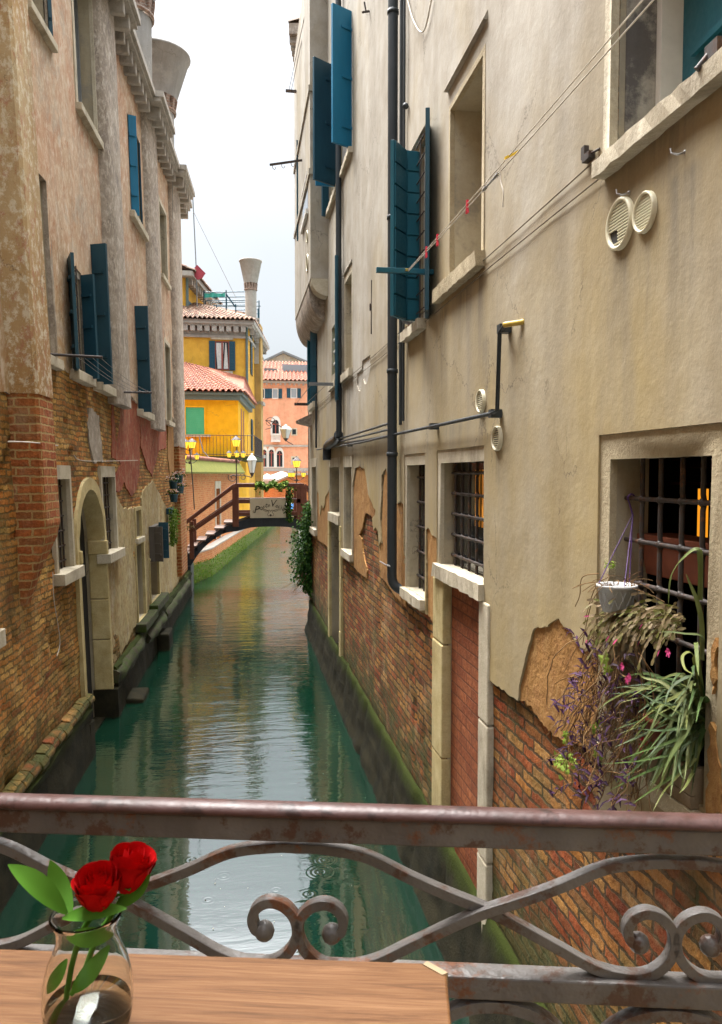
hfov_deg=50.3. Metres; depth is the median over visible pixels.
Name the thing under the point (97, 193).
canal house
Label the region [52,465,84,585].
window
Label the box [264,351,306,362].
gabled building
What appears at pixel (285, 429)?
wall lantern
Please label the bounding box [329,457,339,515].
window
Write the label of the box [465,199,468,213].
clothes peg
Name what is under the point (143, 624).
water door
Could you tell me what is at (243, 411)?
side window
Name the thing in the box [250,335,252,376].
side window
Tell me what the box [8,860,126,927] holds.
rose
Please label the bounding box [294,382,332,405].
clothesline
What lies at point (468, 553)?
window
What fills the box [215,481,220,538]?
door
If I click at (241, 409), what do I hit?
side window
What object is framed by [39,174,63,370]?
window
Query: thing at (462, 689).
bricked door
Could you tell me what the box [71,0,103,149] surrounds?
window
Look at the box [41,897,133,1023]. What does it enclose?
vase
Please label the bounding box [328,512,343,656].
water door
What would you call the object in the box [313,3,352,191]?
window
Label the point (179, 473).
flower pot
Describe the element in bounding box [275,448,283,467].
gothic window
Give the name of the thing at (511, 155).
clothes peg
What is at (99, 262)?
window
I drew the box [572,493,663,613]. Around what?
hanging pot
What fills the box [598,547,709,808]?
strap leaved plant
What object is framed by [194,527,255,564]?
quay
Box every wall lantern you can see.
[228,453,256,481]
[265,417,292,444]
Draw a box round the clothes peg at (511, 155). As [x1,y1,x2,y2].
[504,150,518,159]
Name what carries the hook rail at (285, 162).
attached to the canal house at (515, 412)
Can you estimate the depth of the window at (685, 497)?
3.20 m
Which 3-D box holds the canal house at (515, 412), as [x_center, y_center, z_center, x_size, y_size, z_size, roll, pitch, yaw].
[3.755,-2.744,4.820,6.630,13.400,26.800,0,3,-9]
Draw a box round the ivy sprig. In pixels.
[554,654,612,779]
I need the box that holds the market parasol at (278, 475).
[264,471,286,480]
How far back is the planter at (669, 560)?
3.17 m
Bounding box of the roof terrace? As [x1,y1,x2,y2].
[203,290,260,323]
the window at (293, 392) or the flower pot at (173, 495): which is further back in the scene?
the window at (293, 392)
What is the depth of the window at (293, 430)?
84.54 m
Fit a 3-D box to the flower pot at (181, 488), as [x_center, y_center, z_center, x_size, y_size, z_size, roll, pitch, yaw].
[-4.577,-0.696,19.618,0.525,0.442,0.477,2,4,40]
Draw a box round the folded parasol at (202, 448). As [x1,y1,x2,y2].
[191,437,208,456]
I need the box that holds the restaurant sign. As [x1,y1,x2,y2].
[250,498,285,517]
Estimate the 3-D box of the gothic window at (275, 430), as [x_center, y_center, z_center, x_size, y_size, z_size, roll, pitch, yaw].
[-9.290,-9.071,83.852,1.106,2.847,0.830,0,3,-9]
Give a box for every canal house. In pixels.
[0,0,194,913]
[288,17,309,599]
[293,0,721,1023]
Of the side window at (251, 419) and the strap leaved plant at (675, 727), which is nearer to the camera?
the strap leaved plant at (675, 727)
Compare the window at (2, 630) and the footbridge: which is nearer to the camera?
the window at (2, 630)
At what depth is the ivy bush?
17.33 m
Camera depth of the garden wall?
29.12 m
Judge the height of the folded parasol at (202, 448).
1.021 m
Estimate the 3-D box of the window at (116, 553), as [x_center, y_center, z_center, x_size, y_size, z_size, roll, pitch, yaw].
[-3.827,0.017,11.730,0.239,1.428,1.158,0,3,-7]
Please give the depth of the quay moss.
28.95 m
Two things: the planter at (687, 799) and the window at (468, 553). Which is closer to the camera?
the planter at (687, 799)
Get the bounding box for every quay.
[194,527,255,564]
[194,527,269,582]
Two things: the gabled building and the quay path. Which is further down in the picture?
the quay path
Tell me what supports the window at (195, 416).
in the yellow house at (219, 405)
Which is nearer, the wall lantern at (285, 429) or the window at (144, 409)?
the window at (144, 409)
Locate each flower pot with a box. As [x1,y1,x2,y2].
[165,472,183,488]
[165,487,183,501]
[171,469,187,482]
[177,480,191,492]
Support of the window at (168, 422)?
in the canal house at (97, 193)
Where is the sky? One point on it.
(234, 119)
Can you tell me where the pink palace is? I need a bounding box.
[263,361,307,474]
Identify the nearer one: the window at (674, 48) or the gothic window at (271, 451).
the window at (674, 48)
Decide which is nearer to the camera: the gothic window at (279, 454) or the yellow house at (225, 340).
the yellow house at (225, 340)
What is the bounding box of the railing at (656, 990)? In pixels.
[0,792,721,1023]
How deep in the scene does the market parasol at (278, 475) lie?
72.33 m
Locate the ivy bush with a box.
[281,500,312,596]
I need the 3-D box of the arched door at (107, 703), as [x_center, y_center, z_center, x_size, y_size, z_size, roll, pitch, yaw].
[-3.723,1.553,10.524,0.581,4.048,1.922,0,3,-9]
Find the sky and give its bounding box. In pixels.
[152,0,306,359]
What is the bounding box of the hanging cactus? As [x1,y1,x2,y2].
[578,592,685,684]
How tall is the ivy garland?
1.352 m
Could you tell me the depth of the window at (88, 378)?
10.39 m
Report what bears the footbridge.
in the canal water
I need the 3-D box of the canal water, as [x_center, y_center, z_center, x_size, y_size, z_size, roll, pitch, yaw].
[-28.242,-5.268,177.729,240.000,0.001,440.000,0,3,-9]
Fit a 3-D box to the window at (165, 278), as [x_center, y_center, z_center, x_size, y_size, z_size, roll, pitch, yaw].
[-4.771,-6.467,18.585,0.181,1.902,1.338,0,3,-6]
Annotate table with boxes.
[0,949,450,1023]
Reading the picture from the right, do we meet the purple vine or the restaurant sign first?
the purple vine
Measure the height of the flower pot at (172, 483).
0.394 m
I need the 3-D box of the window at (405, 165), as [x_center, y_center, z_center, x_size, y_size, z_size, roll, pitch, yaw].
[0.480,-2.445,6.732,0.404,1.731,1.187,0,3,9]
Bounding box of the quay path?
[188,529,243,552]
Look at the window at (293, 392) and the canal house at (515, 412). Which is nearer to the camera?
the canal house at (515, 412)
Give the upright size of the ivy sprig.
0.754 m
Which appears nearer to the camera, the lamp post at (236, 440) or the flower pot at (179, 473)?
the flower pot at (179, 473)
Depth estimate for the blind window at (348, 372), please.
11.57 m
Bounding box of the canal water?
[0,527,469,1023]
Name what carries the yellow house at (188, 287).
on the yellow house at (225, 340)
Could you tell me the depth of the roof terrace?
50.62 m
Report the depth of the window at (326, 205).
13.39 m
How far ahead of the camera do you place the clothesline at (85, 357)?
9.07 m
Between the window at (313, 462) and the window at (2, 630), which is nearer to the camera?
the window at (2, 630)
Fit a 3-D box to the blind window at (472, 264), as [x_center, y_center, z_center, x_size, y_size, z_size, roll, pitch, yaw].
[0.736,-2.434,5.530,0.176,1.619,1.151,0,3,-9]
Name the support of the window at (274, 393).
in the pink palace
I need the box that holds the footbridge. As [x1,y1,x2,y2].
[187,483,307,590]
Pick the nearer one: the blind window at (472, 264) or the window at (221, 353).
the blind window at (472, 264)
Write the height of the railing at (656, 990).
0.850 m
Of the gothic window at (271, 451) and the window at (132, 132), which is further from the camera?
the gothic window at (271, 451)
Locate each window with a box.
[0,628,5,648]
[27,0,57,52]
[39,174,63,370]
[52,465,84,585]
[67,252,99,386]
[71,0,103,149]
[90,243,116,396]
[97,466,125,563]
[127,114,148,241]
[134,306,154,420]
[134,506,144,543]
[158,195,171,290]
[164,337,174,426]
[185,406,210,436]
[209,337,234,373]
[241,409,241,451]
[243,411,243,449]
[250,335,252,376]
[251,419,252,450]
[263,388,268,398]
[263,447,267,467]
[267,447,274,467]
[268,388,281,398]
[271,416,280,441]
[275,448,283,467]
[287,388,300,397]
[291,428,296,435]
[307,331,317,411]
[309,458,316,535]
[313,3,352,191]
[315,181,335,218]
[327,338,334,391]
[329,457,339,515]
[340,259,352,382]
[340,455,353,561]
[390,107,429,342]
[399,453,424,610]
[431,445,483,600]
[432,10,487,303]
[591,0,721,179]
[594,422,721,812]
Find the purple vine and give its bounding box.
[533,573,655,811]
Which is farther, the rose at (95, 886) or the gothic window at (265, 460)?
the gothic window at (265, 460)
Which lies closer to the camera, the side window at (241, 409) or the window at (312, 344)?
the window at (312, 344)
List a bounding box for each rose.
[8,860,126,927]
[75,841,156,930]
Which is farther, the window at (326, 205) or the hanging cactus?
the window at (326, 205)
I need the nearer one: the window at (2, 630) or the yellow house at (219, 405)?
the window at (2, 630)
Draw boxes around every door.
[74,477,121,754]
[134,541,157,632]
[149,559,168,611]
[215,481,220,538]
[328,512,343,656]
[432,576,493,924]
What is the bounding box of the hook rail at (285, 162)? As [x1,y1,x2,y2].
[270,159,301,169]
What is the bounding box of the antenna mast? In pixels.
[189,200,232,305]
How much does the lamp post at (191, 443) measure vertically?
2.165 m
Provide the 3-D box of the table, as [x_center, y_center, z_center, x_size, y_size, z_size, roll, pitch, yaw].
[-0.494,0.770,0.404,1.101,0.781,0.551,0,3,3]
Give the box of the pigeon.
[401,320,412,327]
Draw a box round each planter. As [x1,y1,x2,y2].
[603,711,703,809]
[637,533,708,587]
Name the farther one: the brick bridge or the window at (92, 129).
the brick bridge
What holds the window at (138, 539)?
in the canal house at (97, 193)
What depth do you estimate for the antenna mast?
48.26 m
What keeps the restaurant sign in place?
attached to the footbridge
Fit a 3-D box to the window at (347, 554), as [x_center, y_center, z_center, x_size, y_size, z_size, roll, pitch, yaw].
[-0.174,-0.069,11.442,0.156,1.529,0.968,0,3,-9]
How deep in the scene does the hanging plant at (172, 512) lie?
18.26 m
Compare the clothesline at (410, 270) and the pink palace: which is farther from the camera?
the pink palace
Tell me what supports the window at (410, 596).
in the canal house at (515, 412)
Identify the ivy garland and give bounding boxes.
[254,479,296,522]
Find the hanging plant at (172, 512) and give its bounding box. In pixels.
[166,505,181,546]
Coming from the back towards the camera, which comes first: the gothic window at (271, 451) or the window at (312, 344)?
the gothic window at (271, 451)
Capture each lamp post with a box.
[185,438,199,508]
[226,436,245,483]
[287,456,305,482]
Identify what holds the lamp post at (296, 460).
on the footbridge
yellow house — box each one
[182,264,222,305]
[183,258,268,509]
[184,362,262,518]
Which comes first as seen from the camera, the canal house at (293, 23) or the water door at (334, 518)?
the water door at (334, 518)
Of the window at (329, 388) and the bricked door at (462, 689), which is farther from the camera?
the window at (329, 388)
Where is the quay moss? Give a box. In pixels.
[194,527,266,582]
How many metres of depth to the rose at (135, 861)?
0.55 m
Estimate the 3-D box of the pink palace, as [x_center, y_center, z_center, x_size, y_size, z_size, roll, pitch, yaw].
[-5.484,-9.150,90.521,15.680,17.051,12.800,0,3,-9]
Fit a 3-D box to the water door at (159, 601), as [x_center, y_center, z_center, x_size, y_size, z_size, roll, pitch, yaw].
[-4.345,1.444,16.135,0.466,1.063,1.737,0,3,-9]
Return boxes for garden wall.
[185,455,244,550]
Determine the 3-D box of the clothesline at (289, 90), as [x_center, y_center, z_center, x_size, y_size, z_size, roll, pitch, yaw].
[-1.268,-9.177,15.269,0.234,0.525,2.436,-1,3,-11]
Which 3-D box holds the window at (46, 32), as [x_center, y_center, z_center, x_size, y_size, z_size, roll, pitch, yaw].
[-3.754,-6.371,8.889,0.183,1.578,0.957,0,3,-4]
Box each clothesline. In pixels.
[50,353,151,393]
[286,20,303,92]
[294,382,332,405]
[376,0,653,274]
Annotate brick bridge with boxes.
[264,473,307,499]

